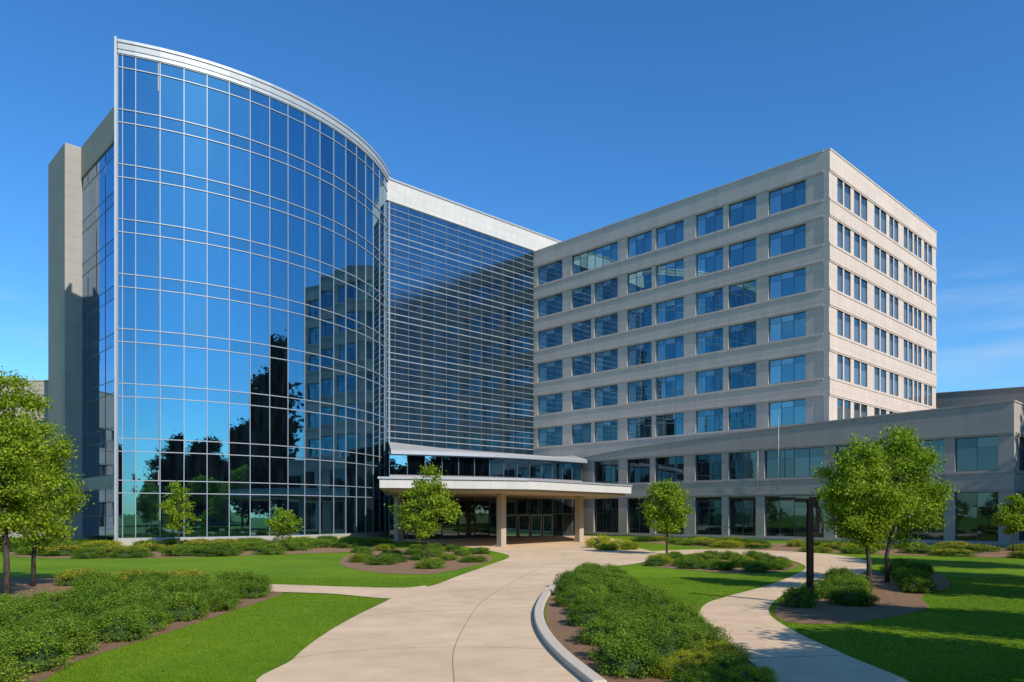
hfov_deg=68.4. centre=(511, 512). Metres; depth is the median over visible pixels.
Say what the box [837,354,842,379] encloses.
narrow window
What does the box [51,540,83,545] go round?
shrub
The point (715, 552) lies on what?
shrub
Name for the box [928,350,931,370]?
narrow window
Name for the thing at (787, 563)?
shrub
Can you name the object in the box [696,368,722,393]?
window
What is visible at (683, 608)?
shrub
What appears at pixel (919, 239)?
narrow window
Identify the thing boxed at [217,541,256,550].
shrub
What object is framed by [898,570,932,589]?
shrub
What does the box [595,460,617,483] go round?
window
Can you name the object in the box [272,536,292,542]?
shrub
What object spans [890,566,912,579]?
shrub
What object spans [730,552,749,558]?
shrub
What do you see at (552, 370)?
window
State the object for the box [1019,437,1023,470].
window
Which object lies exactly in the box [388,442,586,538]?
entrance pavilion
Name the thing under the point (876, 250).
narrow window
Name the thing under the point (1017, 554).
shrub
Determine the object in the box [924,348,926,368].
narrow window
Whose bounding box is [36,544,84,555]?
shrub
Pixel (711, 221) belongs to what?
window
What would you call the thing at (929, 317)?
narrow window
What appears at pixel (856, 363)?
narrow window
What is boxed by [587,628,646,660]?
shrub
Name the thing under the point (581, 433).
window
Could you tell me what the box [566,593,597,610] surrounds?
shrub
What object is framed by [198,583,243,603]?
shrub
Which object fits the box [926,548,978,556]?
shrub
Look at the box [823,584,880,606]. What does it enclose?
shrub
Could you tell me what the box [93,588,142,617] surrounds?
shrub
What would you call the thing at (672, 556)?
shrub
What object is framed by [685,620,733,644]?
shrub
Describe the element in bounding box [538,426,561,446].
window
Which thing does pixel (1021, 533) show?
window
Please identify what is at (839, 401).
narrow window
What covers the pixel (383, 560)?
shrub
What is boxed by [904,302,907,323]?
narrow window
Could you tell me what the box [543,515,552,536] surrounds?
door
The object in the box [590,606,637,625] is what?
shrub
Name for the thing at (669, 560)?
shrub
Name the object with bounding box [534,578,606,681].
kerb
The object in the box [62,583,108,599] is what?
shrub
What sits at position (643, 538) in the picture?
shrub
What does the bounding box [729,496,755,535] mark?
window
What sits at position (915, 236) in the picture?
narrow window
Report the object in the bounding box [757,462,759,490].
metal rod
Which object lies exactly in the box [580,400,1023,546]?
wing
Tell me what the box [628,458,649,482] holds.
window
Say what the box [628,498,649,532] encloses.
window
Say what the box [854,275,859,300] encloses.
narrow window
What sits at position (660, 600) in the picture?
shrub
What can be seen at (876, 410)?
narrow window
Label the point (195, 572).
shrub
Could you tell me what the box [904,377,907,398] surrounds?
narrow window
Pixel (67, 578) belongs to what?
shrub
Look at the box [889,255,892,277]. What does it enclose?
narrow window
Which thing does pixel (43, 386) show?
wing
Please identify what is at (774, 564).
shrub
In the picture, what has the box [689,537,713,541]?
shrub
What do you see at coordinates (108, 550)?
shrub
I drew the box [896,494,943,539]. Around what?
window
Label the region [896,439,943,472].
window
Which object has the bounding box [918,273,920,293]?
narrow window
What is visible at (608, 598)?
shrub
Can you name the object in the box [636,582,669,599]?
shrub
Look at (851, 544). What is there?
shrub
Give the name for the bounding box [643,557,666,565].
shrub
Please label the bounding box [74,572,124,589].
shrub
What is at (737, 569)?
mulch bed
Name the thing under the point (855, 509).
tree
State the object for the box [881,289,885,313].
narrow window
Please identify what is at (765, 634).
path joints
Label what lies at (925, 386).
narrow window
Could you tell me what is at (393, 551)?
shrub
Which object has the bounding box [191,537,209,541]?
shrub
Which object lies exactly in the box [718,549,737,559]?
shrub
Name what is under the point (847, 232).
narrow window
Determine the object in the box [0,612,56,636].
shrub
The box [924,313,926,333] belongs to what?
narrow window
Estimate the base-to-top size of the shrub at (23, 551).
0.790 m
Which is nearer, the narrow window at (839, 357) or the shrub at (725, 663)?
the shrub at (725, 663)
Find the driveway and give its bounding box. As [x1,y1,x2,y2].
[256,536,651,681]
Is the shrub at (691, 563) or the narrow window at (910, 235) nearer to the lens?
the shrub at (691, 563)
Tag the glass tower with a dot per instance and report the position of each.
(218, 269)
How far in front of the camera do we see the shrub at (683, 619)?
16.00 m
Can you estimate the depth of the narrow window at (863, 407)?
78.05 m
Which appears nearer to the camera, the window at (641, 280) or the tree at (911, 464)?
the tree at (911, 464)
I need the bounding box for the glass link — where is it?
[387,177,561,530]
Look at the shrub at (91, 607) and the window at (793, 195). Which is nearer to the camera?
the shrub at (91, 607)
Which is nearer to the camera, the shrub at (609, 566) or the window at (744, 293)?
the shrub at (609, 566)
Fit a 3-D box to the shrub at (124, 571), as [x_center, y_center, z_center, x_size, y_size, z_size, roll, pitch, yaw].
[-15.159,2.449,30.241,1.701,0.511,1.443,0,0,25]
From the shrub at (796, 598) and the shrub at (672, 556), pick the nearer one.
the shrub at (796, 598)
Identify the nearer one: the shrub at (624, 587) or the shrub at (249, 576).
the shrub at (624, 587)
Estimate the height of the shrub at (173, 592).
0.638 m
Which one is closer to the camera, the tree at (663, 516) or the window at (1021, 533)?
the tree at (663, 516)
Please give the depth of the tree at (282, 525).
51.44 m
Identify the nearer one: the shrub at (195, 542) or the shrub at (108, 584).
the shrub at (108, 584)
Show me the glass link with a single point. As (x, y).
(461, 326)
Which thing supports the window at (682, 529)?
in the wing at (981, 445)
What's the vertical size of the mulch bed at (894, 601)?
0.001 m
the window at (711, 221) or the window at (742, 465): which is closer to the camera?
the window at (742, 465)
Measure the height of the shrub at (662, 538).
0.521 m
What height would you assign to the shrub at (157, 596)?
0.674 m
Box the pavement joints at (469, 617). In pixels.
[291,551,614,681]
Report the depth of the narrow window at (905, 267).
86.48 m
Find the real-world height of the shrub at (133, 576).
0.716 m
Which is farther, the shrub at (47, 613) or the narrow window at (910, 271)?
the narrow window at (910, 271)
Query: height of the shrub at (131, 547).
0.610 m
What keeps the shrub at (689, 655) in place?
on the mulch bed at (561, 631)
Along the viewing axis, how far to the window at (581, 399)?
94.93 m
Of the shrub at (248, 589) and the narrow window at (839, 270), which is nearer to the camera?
the shrub at (248, 589)
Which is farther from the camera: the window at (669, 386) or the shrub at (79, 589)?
the window at (669, 386)
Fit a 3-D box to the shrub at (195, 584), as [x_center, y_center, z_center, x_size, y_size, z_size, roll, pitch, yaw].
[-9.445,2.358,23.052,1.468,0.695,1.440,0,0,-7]
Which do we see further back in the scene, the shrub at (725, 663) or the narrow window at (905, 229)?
the narrow window at (905, 229)
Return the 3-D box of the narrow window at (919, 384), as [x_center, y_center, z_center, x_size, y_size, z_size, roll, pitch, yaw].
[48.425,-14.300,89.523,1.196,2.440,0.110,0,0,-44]
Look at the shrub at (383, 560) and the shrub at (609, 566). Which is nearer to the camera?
the shrub at (609, 566)
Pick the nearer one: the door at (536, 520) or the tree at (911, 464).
the tree at (911, 464)
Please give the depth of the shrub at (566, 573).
27.15 m
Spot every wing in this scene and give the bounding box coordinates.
[0,380,47,536]
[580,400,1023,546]
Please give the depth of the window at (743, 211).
78.91 m
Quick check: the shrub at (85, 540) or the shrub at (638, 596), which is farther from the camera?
the shrub at (85, 540)
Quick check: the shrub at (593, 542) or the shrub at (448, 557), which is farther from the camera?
the shrub at (593, 542)
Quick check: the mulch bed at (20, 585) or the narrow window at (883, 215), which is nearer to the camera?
the mulch bed at (20, 585)
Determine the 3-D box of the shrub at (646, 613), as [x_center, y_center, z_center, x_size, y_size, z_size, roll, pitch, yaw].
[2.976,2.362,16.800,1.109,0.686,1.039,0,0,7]
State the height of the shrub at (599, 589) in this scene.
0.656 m
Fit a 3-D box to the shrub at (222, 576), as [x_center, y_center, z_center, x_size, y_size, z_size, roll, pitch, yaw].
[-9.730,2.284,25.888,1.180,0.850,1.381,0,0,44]
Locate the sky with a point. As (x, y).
(562, 120)
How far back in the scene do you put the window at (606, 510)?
89.47 m
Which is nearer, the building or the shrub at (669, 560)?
the shrub at (669, 560)
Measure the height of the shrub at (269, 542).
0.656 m
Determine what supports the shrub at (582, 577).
on the mulch bed at (561, 631)
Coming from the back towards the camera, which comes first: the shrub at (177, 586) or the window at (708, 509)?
the window at (708, 509)
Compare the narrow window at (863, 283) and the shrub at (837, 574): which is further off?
the narrow window at (863, 283)
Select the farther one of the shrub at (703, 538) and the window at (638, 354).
the window at (638, 354)
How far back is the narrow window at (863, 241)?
78.05 m
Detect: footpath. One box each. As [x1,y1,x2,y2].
[268,584,426,597]
[647,549,908,681]
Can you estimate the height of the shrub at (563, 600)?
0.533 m
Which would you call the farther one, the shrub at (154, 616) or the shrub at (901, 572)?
the shrub at (901, 572)
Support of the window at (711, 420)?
in the office block
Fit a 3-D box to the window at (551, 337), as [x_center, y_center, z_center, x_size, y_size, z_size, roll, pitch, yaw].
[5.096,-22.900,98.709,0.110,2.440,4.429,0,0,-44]
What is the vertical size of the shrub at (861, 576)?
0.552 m
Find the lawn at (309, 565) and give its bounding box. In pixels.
[0,535,1023,681]
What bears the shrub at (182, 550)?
on the mulch bed at (312, 550)
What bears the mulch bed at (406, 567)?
on the lawn at (309, 565)
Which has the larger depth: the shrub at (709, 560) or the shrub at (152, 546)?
the shrub at (152, 546)
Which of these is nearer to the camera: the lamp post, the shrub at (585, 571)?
the lamp post
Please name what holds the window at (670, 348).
in the office block
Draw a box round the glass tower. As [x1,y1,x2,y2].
[48,36,389,545]
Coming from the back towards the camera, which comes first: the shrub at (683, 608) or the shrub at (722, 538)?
the shrub at (722, 538)
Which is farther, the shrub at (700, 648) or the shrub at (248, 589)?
the shrub at (248, 589)
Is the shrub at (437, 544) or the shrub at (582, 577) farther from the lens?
the shrub at (437, 544)
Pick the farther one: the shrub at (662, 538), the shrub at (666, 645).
the shrub at (662, 538)
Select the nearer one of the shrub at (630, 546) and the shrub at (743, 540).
the shrub at (630, 546)
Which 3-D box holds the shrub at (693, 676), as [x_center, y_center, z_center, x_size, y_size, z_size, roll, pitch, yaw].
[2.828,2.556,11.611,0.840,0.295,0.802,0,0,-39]
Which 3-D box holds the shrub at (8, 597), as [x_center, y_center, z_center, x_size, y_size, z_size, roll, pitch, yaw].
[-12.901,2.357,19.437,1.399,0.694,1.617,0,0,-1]
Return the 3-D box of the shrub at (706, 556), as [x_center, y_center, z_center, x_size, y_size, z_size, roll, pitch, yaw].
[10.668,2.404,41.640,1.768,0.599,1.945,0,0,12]
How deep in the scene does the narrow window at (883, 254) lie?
81.84 m
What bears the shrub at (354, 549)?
on the mulch bed at (406, 567)
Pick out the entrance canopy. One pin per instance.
(501, 490)
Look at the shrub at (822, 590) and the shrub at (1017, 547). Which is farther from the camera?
the shrub at (1017, 547)
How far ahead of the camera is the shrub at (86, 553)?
44.54 m
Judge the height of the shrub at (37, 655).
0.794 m
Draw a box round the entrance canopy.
[378,476,632,546]
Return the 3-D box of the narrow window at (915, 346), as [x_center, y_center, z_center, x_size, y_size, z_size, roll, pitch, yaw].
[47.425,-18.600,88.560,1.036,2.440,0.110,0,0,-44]
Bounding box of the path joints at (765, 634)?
[717,566,835,657]
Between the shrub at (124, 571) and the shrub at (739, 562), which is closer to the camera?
the shrub at (124, 571)
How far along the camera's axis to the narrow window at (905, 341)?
86.50 m
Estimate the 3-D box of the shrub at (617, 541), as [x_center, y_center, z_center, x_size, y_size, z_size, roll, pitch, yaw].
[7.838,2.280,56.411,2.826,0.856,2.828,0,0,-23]
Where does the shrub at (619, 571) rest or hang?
on the mulch bed at (561, 631)
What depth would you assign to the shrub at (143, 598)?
20.03 m
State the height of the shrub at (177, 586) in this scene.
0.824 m
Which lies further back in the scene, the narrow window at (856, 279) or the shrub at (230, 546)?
the narrow window at (856, 279)
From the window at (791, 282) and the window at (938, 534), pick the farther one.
the window at (791, 282)
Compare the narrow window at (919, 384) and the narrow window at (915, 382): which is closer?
the narrow window at (915, 382)
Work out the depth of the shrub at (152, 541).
59.87 m
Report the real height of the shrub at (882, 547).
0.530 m
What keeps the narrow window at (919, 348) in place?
in the office block
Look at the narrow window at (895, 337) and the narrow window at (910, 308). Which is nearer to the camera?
the narrow window at (895, 337)
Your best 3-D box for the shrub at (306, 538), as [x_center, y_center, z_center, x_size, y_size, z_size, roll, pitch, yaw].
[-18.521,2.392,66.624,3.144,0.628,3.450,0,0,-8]
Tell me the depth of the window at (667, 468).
82.96 m
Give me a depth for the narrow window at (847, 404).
75.25 m
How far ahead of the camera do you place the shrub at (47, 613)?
16.61 m
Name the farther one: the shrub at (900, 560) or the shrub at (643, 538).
the shrub at (643, 538)
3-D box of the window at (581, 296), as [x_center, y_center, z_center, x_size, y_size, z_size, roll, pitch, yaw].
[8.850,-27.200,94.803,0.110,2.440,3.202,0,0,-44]
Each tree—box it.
[0,366,64,595]
[0,419,103,585]
[159,480,200,543]
[264,507,303,550]
[384,464,463,557]
[638,478,694,553]
[811,431,922,591]
[856,422,959,581]
[989,493,1023,552]
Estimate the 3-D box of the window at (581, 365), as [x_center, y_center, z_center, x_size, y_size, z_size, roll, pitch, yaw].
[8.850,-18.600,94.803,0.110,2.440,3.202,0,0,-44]
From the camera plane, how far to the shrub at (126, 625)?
15.79 m
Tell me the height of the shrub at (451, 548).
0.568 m
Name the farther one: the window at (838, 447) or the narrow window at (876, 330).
the narrow window at (876, 330)
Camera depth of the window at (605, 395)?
92.04 m
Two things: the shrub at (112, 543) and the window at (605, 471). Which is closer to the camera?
the shrub at (112, 543)
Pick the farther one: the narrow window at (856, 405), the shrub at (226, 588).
the narrow window at (856, 405)
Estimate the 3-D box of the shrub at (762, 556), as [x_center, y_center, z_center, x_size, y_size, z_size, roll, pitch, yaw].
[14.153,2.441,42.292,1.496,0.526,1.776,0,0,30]
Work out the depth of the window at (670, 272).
85.37 m
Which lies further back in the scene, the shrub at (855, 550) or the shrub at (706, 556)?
the shrub at (855, 550)
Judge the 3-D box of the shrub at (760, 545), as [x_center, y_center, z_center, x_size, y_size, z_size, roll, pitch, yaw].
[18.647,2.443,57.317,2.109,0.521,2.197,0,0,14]
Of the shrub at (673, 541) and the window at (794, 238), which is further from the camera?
the window at (794, 238)
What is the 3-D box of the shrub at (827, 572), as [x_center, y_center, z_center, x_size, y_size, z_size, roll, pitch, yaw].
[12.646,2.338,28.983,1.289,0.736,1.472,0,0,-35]
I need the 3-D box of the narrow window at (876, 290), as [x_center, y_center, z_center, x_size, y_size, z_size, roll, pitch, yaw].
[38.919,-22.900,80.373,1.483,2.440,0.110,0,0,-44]
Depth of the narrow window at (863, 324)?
78.04 m
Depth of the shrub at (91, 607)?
17.62 m
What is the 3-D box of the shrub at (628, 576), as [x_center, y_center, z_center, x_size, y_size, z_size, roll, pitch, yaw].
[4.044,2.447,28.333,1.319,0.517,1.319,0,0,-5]
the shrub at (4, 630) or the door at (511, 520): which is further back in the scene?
the door at (511, 520)
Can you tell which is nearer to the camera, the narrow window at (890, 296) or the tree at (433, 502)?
the tree at (433, 502)
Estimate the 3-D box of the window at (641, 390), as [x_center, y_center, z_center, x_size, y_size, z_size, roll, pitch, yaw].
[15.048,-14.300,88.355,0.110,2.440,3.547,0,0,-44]
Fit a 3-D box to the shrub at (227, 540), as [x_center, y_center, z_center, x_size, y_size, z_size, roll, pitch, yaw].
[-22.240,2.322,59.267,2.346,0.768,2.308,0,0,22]
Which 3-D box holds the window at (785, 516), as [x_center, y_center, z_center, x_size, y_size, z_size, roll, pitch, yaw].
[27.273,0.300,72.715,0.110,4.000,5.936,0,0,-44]
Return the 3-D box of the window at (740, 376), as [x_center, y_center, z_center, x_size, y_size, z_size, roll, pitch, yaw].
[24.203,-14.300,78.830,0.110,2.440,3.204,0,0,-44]
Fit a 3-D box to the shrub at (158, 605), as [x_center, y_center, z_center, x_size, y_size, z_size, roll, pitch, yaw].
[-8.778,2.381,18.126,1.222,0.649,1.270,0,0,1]
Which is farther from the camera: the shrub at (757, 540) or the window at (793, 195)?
the window at (793, 195)
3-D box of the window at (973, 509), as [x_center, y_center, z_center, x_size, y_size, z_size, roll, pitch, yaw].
[38.021,0.300,61.533,0.110,4.000,3.103,0,0,-44]
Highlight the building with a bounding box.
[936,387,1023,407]
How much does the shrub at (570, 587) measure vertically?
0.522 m
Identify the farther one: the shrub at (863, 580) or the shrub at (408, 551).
the shrub at (408, 551)
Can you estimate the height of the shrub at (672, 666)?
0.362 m
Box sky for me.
[0,0,1023,392]
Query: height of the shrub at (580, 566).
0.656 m
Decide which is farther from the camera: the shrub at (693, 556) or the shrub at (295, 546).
the shrub at (295, 546)
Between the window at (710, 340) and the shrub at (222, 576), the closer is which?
the shrub at (222, 576)
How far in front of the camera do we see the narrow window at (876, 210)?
80.49 m
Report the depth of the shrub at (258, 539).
61.96 m
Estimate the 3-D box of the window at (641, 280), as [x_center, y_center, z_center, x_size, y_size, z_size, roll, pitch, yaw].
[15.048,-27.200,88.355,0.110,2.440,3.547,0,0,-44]
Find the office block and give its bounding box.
[533,148,936,480]
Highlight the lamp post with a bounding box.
[806,499,813,599]
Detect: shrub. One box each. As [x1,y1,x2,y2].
[0,542,21,551]
[0,591,31,604]
[0,596,49,623]
[0,604,14,627]
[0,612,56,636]
[0,624,78,675]
[0,626,17,637]
[0,633,20,672]
[0,649,33,681]
[1,592,60,618]
[14,544,54,554]
[18,606,70,624]
[22,614,101,656]
[27,587,75,614]
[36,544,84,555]
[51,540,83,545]
[51,609,98,638]
[52,568,89,585]
[55,568,96,580]
[59,588,107,613]
[61,567,97,577]
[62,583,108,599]
[63,597,117,623]
[70,539,90,544]
[70,546,105,558]
[72,569,112,587]
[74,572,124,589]
[77,543,108,548]
[78,583,121,598]
[82,539,125,546]
[87,604,155,643]
[91,544,132,556]
[92,579,125,591]
[93,579,129,587]
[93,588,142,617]
[106,547,155,557]
[113,545,148,551]
[114,587,155,604]
[116,567,150,575]
[116,600,171,632]
[118,569,151,576]
[119,579,169,596]
[124,571,152,583]
[124,598,174,624]
[128,576,168,588]
[132,540,156,546]
[137,542,166,551]
[139,540,161,544]
[144,589,184,602]
[145,569,172,583]
[152,589,211,621]
[154,576,198,593]
[158,544,192,552]
[160,538,189,545]
[160,543,210,556]
[161,588,188,597]
[165,569,190,573]
[166,572,211,585]
[176,569,210,580]
[182,540,215,545]
[189,579,221,593]
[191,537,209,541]
[191,587,240,611]
[192,545,240,556]
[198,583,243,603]
[206,542,244,553]
[208,537,241,543]
[211,569,244,584]
[215,538,243,544]
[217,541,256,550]
[230,577,271,598]
[233,570,273,592]
[235,537,261,540]
[235,540,267,549]
[243,538,267,541]
[249,539,277,545]
[251,542,285,554]
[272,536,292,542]
[276,540,310,550]
[277,537,303,543]
[286,536,314,540]
[291,541,315,548]
[302,537,329,542]
[304,539,334,547]
[318,535,337,542]
[333,539,361,547]
[334,538,364,544]
[342,536,370,541]
[347,552,372,562]
[351,546,371,552]
[356,546,373,553]
[358,549,372,555]
[360,538,396,545]
[362,536,385,540]
[364,555,401,564]
[373,543,390,550]
[379,550,402,555]
[381,543,394,548]
[383,553,407,562]
[402,548,426,554]
[408,544,422,548]
[409,551,430,560]
[413,557,446,568]
[423,547,443,553]
[425,545,443,550]
[429,542,443,549]
[429,549,443,556]
[435,552,457,560]
[444,543,460,551]
[453,548,471,555]
[457,555,488,562]
[468,546,490,553]
[552,568,580,584]
[552,577,582,594]
[554,585,587,597]
[554,588,588,606]
[560,571,583,584]
[564,602,604,626]
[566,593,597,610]
[567,593,603,612]
[572,573,595,586]
[573,561,593,571]
[573,567,594,571]
[573,614,618,645]
[574,582,612,596]
[579,568,600,574]
[582,563,602,569]
[583,580,609,591]
[584,534,612,547]
[586,591,613,602]
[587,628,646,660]
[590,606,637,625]
[591,568,612,575]
[593,636,662,678]
[595,541,620,550]
[595,597,635,612]
[599,562,623,571]
[600,571,625,580]
[601,538,631,546]
[603,593,634,605]
[605,576,628,591]
[608,581,641,596]
[608,612,653,643]
[610,568,629,578]
[611,571,633,579]
[616,589,654,607]
[617,576,639,584]
[618,540,640,549]
[626,605,668,621]
[630,535,661,541]
[630,622,693,660]
[631,602,668,615]
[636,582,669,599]
[641,614,681,637]
[642,593,682,604]
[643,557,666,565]
[644,593,680,611]
[645,553,673,563]
[648,653,697,679]
[655,536,670,540]
[658,609,695,624]
[660,620,708,647]
[663,601,703,620]
[664,537,683,541]
[664,553,684,559]
[664,649,709,668]
[665,601,705,621]
[666,551,683,556]
[668,538,691,543]
[670,557,699,565]
[670,611,713,629]
[672,666,719,681]
[675,539,705,545]
[675,641,719,656]
[677,558,709,568]
[682,663,732,681]
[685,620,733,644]
[686,553,704,559]
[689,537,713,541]
[693,551,719,561]
[697,638,752,658]
[697,650,748,666]
[701,539,722,545]
[703,559,726,566]
[704,549,720,558]
[705,651,749,675]
[707,559,734,570]
[708,539,746,547]
[713,536,745,540]
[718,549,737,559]
[726,662,779,681]
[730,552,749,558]
[731,556,760,567]
[732,537,750,542]
[740,561,768,572]
[742,549,762,558]
[743,539,770,544]
[744,539,773,546]
[744,542,771,548]
[750,552,774,560]
[755,558,789,569]
[765,555,789,562]
[768,557,793,567]
[778,584,819,607]
[785,539,805,546]
[797,545,836,552]
[802,577,840,598]
[814,539,846,545]
[819,542,847,549]
[821,566,856,580]
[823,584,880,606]
[825,569,859,585]
[830,573,872,594]
[839,542,875,549]
[839,545,879,553]
[840,571,873,584]
[844,577,872,590]
[872,543,893,549]
[879,560,906,574]
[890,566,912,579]
[890,566,932,584]
[891,556,909,566]
[892,542,927,548]
[897,545,943,553]
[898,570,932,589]
[898,574,937,593]
[906,560,934,574]
[923,545,964,549]
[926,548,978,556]
[934,541,972,547]
[961,543,1001,551]
[1003,544,1023,550]
[1006,550,1023,558]
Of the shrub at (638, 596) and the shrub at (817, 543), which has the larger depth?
the shrub at (817, 543)
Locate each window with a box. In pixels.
[538,260,561,284]
[538,293,561,316]
[538,326,561,349]
[538,360,561,381]
[538,393,561,414]
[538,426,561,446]
[572,241,617,274]
[572,285,590,308]
[572,319,590,341]
[572,354,590,375]
[572,388,590,409]
[572,423,590,443]
[595,277,617,302]
[595,313,617,336]
[595,349,617,371]
[595,384,617,406]
[595,420,617,441]
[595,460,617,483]
[595,498,617,532]
[628,230,651,257]
[628,267,651,293]
[628,305,651,329]
[628,342,651,365]
[628,379,651,402]
[628,416,651,438]
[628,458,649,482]
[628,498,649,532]
[656,220,683,248]
[656,258,683,286]
[656,297,683,323]
[656,335,683,361]
[656,374,683,398]
[656,412,683,435]
[656,456,683,481]
[656,498,683,533]
[696,207,722,236]
[696,247,722,275]
[696,287,722,314]
[696,328,722,354]
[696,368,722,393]
[696,408,722,432]
[696,453,721,480]
[696,497,721,534]
[729,196,755,226]
[729,238,755,267]
[729,280,755,307]
[729,321,755,348]
[729,363,755,388]
[729,404,755,429]
[729,451,755,478]
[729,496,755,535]
[765,447,823,477]
[765,495,823,537]
[769,180,805,214]
[769,224,805,256]
[769,267,805,298]
[769,311,805,341]
[769,355,805,383]
[769,399,805,426]
[837,177,842,204]
[837,222,842,248]
[837,266,842,292]
[837,310,842,335]
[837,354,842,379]
[837,398,842,419]
[837,443,884,473]
[844,183,850,210]
[844,226,850,253]
[844,269,850,295]
[844,313,850,338]
[844,356,850,381]
[844,400,850,418]
[854,190,859,216]
[854,232,859,258]
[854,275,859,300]
[854,317,859,342]
[854,360,859,384]
[854,402,859,417]
[861,195,866,220]
[861,237,866,262]
[861,279,866,303]
[861,320,866,345]
[861,362,866,386]
[861,404,866,416]
[874,205,879,229]
[874,245,879,269]
[874,286,879,310]
[874,326,879,350]
[874,367,879,390]
[874,407,879,414]
[881,210,885,233]
[881,250,885,273]
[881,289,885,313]
[881,329,885,352]
[881,369,885,392]
[889,216,892,238]
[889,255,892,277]
[889,294,892,316]
[889,333,892,355]
[889,372,892,394]
[894,219,897,242]
[894,258,897,280]
[894,296,897,318]
[894,335,897,357]
[894,374,897,395]
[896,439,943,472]
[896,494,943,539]
[904,227,907,248]
[904,264,907,286]
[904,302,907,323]
[904,340,907,361]
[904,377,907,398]
[908,230,912,252]
[908,267,912,289]
[908,304,912,326]
[908,341,912,363]
[908,379,912,400]
[914,234,916,255]
[914,271,916,291]
[914,307,916,328]
[914,344,916,364]
[914,381,916,401]
[918,237,920,257]
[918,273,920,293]
[918,310,920,330]
[918,346,920,366]
[918,382,920,402]
[924,241,926,261]
[924,277,926,297]
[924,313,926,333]
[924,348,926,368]
[924,384,926,404]
[928,244,931,265]
[928,280,931,300]
[928,315,931,335]
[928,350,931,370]
[928,386,931,405]
[956,436,997,470]
[956,492,997,541]
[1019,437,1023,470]
[1019,492,1023,540]
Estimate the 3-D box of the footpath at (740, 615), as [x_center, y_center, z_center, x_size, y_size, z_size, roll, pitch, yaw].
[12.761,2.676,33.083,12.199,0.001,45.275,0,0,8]
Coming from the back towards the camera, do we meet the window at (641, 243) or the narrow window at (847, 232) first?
the window at (641, 243)
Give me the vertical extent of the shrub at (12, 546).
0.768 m
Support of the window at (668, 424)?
in the office block
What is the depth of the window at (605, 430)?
92.04 m
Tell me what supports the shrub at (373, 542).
on the mulch bed at (312, 550)
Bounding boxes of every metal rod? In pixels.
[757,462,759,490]
[778,415,779,488]
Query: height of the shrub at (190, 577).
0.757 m
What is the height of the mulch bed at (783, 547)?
0.001 m
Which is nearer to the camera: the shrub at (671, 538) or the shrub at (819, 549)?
the shrub at (819, 549)
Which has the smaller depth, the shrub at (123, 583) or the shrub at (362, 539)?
the shrub at (123, 583)
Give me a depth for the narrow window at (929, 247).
92.17 m
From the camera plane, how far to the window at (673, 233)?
85.37 m
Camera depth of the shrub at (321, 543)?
58.42 m
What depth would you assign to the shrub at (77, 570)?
29.34 m
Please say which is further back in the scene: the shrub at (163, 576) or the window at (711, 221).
the window at (711, 221)
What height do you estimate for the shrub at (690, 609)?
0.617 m
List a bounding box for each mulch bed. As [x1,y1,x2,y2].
[0,578,282,681]
[9,543,374,557]
[340,549,491,573]
[545,591,775,681]
[636,541,1018,557]
[643,559,798,572]
[774,571,950,623]
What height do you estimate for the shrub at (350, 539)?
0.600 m
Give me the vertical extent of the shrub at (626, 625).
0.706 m
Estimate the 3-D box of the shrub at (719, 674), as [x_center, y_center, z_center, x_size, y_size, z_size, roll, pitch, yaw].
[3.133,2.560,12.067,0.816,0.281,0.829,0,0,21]
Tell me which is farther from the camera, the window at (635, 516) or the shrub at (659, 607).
the window at (635, 516)
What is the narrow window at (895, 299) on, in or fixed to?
in the office block
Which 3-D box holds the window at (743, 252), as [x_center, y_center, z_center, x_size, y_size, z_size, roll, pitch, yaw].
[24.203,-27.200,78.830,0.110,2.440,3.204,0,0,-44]
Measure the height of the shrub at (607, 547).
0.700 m
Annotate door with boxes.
[506,515,516,537]
[518,515,529,536]
[531,515,541,536]
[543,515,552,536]
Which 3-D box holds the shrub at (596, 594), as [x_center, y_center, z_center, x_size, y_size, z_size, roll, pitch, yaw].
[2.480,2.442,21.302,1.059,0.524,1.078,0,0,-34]
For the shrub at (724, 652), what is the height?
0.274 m
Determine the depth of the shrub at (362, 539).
65.19 m
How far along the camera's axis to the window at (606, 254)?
93.30 m
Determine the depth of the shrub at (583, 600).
19.78 m
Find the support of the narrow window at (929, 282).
in the office block
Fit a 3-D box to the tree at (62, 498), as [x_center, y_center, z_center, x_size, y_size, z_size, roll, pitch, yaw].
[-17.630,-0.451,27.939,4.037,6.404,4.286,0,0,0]
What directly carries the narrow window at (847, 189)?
in the office block
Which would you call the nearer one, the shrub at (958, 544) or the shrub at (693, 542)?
the shrub at (958, 544)
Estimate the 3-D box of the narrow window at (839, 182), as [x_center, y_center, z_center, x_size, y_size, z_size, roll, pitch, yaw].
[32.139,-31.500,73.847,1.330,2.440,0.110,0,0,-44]
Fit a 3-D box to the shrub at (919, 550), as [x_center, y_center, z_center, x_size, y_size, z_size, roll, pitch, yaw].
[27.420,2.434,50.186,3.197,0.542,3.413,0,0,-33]
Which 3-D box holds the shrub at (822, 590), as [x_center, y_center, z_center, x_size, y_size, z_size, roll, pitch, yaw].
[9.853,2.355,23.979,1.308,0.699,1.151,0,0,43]
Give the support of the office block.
on the lawn at (309, 565)
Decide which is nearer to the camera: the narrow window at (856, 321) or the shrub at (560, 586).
the shrub at (560, 586)
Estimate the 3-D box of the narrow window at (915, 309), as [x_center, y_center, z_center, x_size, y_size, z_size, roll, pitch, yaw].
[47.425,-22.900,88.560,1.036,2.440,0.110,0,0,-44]
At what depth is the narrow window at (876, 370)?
80.56 m
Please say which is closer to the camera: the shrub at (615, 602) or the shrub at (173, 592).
the shrub at (615, 602)
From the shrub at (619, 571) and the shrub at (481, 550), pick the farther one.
the shrub at (481, 550)
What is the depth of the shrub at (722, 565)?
35.40 m
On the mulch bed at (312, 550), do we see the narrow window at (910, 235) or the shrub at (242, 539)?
the shrub at (242, 539)

